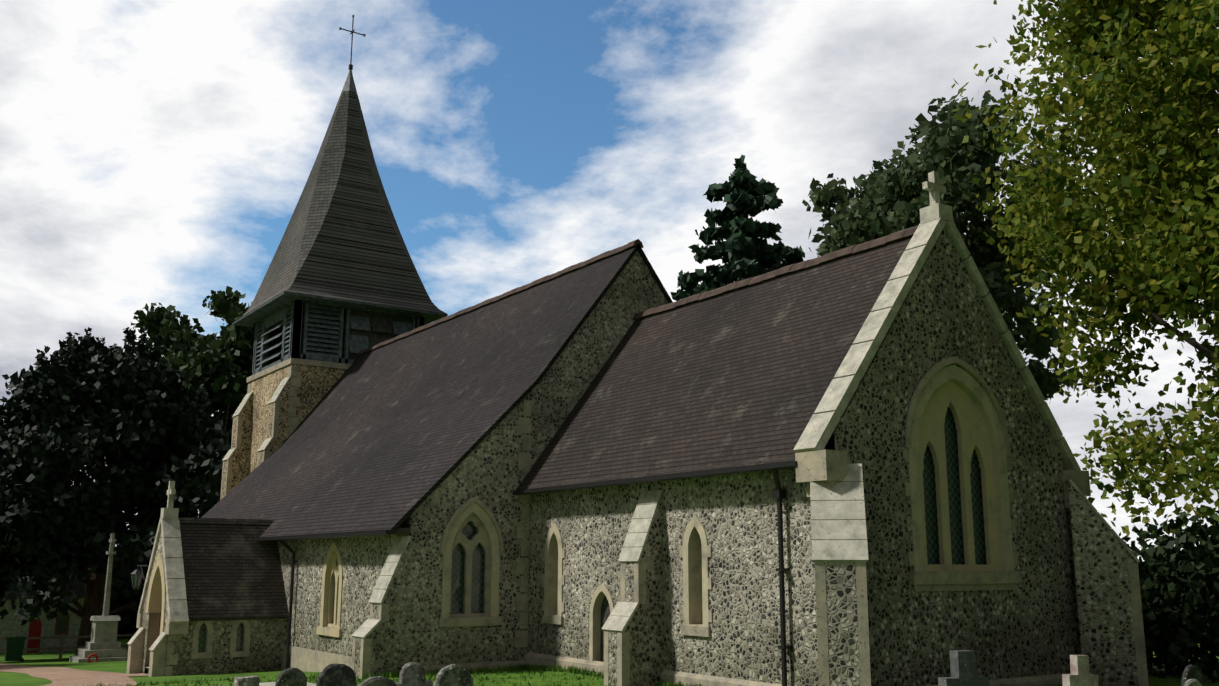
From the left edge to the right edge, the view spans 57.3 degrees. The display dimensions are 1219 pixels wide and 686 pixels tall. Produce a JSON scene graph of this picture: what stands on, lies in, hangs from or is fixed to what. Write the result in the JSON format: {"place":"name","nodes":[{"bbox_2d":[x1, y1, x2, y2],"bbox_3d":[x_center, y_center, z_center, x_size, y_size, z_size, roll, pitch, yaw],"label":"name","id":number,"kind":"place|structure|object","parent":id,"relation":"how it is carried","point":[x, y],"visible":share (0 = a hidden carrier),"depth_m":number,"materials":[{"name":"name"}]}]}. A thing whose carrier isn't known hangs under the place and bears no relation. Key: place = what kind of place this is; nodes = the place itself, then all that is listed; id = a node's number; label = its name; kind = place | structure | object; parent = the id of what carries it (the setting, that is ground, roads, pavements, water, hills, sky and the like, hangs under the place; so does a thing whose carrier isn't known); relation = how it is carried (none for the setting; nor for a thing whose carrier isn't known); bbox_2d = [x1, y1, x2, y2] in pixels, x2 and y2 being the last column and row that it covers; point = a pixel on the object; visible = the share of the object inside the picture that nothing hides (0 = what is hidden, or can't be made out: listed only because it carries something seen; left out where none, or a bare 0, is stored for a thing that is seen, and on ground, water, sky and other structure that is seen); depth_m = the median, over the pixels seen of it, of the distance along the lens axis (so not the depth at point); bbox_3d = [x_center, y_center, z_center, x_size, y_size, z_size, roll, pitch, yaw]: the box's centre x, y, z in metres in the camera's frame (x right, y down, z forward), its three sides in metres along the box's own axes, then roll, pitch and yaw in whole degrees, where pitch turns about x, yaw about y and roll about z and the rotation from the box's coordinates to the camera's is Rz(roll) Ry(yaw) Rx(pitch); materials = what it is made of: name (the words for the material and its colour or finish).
{"place":"outdoors","nodes":[
{"label":"outdoors","id":0,"kind":"place"},
{"bbox_2d":[0,664,147,685],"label":"gravel path","id":1,"kind":"structure","parent":0,"point":[59,676],"depth_m":30.55,"materials":[{"name":"beige gravel"}]},
{"bbox_2d":[0,616,1218,685],"bbox_3d":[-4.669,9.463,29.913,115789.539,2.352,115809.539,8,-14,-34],"label":"ground","id":2,"kind":"structure","parent":0,"point":[47,659],"depth_m":27.02,"materials":[{"name":"green plant"}]},
{"bbox_2d":[4,636,26,661],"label":"wheelie bin","id":3,"kind":"object","parent":2,"relation":"on","point":[14,647],"visible":0.98,"depth_m":49.11,"materials":[{"name":"green plastic"}]},
{"bbox_2d":[0,571,84,652],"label":"house","id":4,"kind":"structure","parent":2,"relation":"on","point":[68,624],"depth_m":59.70,"materials":[{"name":"tile"}]},
{"bbox_2d":[0,634,133,659],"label":"fence","id":5,"kind":"object","parent":2,"relation":"on","point":[62,637],"visible":0.5,"depth_m":51.99,"materials":[{"name":"brown wood"}]},
{"bbox_2d":[69,533,127,662],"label":"war memorial","id":6,"kind":"object","parent":2,"relation":"on","point":[102,645],"visible":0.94,"depth_m":45.57,"materials":[{"name":"stone"}]},
{"bbox_2d":[0,321,231,654],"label":"tree","id":7,"kind":"object","parent":2,"relation":"on","point":[73,409],"visible":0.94,"depth_m":50.97,"materials":[{"name":"green plant"}]},
{"bbox_2d":[103,569,140,638],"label":"house","id":8,"kind":"structure","parent":2,"relation":"on","point":[127,623],"depth_m":70.19,"materials":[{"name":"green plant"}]},
{"bbox_2d":[131,286,253,514],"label":"tall tree","id":9,"kind":"object","parent":2,"relation":"on","point":[220,365],"visible":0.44,"depth_m":69.45,"materials":[{"name":"green plant"}]},
{"bbox_2d":[233,675,259,685],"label":"gravestone","id":10,"kind":"object","parent":2,"relation":"on","point":[252,680],"visible":1,"depth_m":11.55,"materials":[{"name":"grey stone"}]},
{"bbox_2d":[259,682,315,685],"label":"grave ledger","id":11,"kind":"object","parent":2,"relation":"on","point":[273,684],"depth_m":20.44,"materials":[{"name":"stone"}]},
{"bbox_2d":[275,667,306,685],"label":"grave","id":12,"kind":"object","parent":2,"relation":"on","point":[292,676],"visible":1,"depth_m":17.45,"materials":[{"name":"grey stone"}]},
{"bbox_2d":[316,663,356,685],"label":"grave","id":13,"kind":"object","parent":2,"relation":"on","point":[336,674],"visible":1,"depth_m":16.34,"materials":[{"name":"grey stone"}]},
{"bbox_2d":[358,676,396,685],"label":"gravestone","id":14,"kind":"object","parent":2,"relation":"on","point":[377,681],"visible":1,"depth_m":12.12,"materials":[{"name":"grey stone"}]},
{"bbox_2d":[395,662,431,685],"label":"grave","id":15,"kind":"object","parent":2,"relation":"on","point":[411,673],"visible":0.94,"depth_m":15.17,"materials":[{"name":"grey stone"}]},
{"bbox_2d":[433,664,473,685],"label":"grave","id":16,"kind":"object","parent":2,"relation":"on","point":[453,675],"visible":1,"depth_m":14.81,"materials":[{"name":"grey stone"}]},
{"bbox_2d":[75,663,1171,685],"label":"grass tufts","id":17,"kind":"object","parent":2,"relation":"on","point":[573,669],"visible":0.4,"depth_m":23.96,"materials":[{"name":"green plant"}]},
{"bbox_2d":[126,15,1148,685],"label":"church","id":18,"kind":"structure","parent":2,"relation":"on","point":[854,465],"depth_m":24.35,"materials":[{"name":"stone"}]},
{"bbox_2d":[671,155,804,300],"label":"fir","id":19,"kind":"object","parent":2,"relation":"on","point":[743,251],"visible":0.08,"depth_m":46.41,"materials":[{"name":"green plant"}]},
{"bbox_2d":[802,85,1097,403],"bbox_3d":[12.367,0.713,39.675,10.608,20.019,10.258,1,-11,-3],"label":"tree","id":20,"kind":"object","parent":2,"relation":"on","point":[893,198],"visible":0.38,"depth_m":38.21,"materials":[{"name":"green plant"}]},
{"bbox_2d":[938,650,989,685],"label":"grave","id":21,"kind":"object","parent":2,"relation":"on","point":[963,667],"visible":1,"depth_m":13.17,"materials":[{"name":"stone"}]},
{"bbox_2d":[1062,655,1098,685],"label":"grave","id":22,"kind":"object","parent":2,"relation":"on","point":[1079,675],"visible":1,"depth_m":15.12,"materials":[{"name":"grey stone"}]},
{"bbox_2d":[951,0,1218,550],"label":"tree","id":23,"kind":"object","parent":2,"relation":"on","point":[1080,249],"visible":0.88,"depth_m":25.42,"materials":[{"name":"green plant"}]},
{"bbox_2d":[993,0,1218,328],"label":"tree","id":24,"kind":"object","parent":2,"relation":"on","point":[1213,9],"visible":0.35,"depth_m":23.96,"materials":[{"name":"green plant"}]},
{"bbox_2d":[1119,506,1218,682],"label":"tree","id":25,"kind":"object","parent":2,"relation":"on","point":[1179,589],"visible":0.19,"depth_m":23.47,"materials":[{"name":"green plant"}]},
{"bbox_2d":[1181,665,1202,685],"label":"gravestone","id":26,"kind":"object","parent":2,"relation":"on","point":[1192,672],"visible":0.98,"depth_m":17.98,"materials":[{"name":"grey stone"}]},
{"bbox_2d":[1184,679,1201,685],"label":"gravestone","id":27,"kind":"object","parent":2,"relation":"on","point":[1192,682],"visible":1,"depth_m":16.27,"materials":[{"name":"grey stone"}]},
{"bbox_2d":[0,0,1218,560],"label":"sky","id":28,"kind":"structure","parent":0,"point":[165,152],"materials":[{"name":"white"}]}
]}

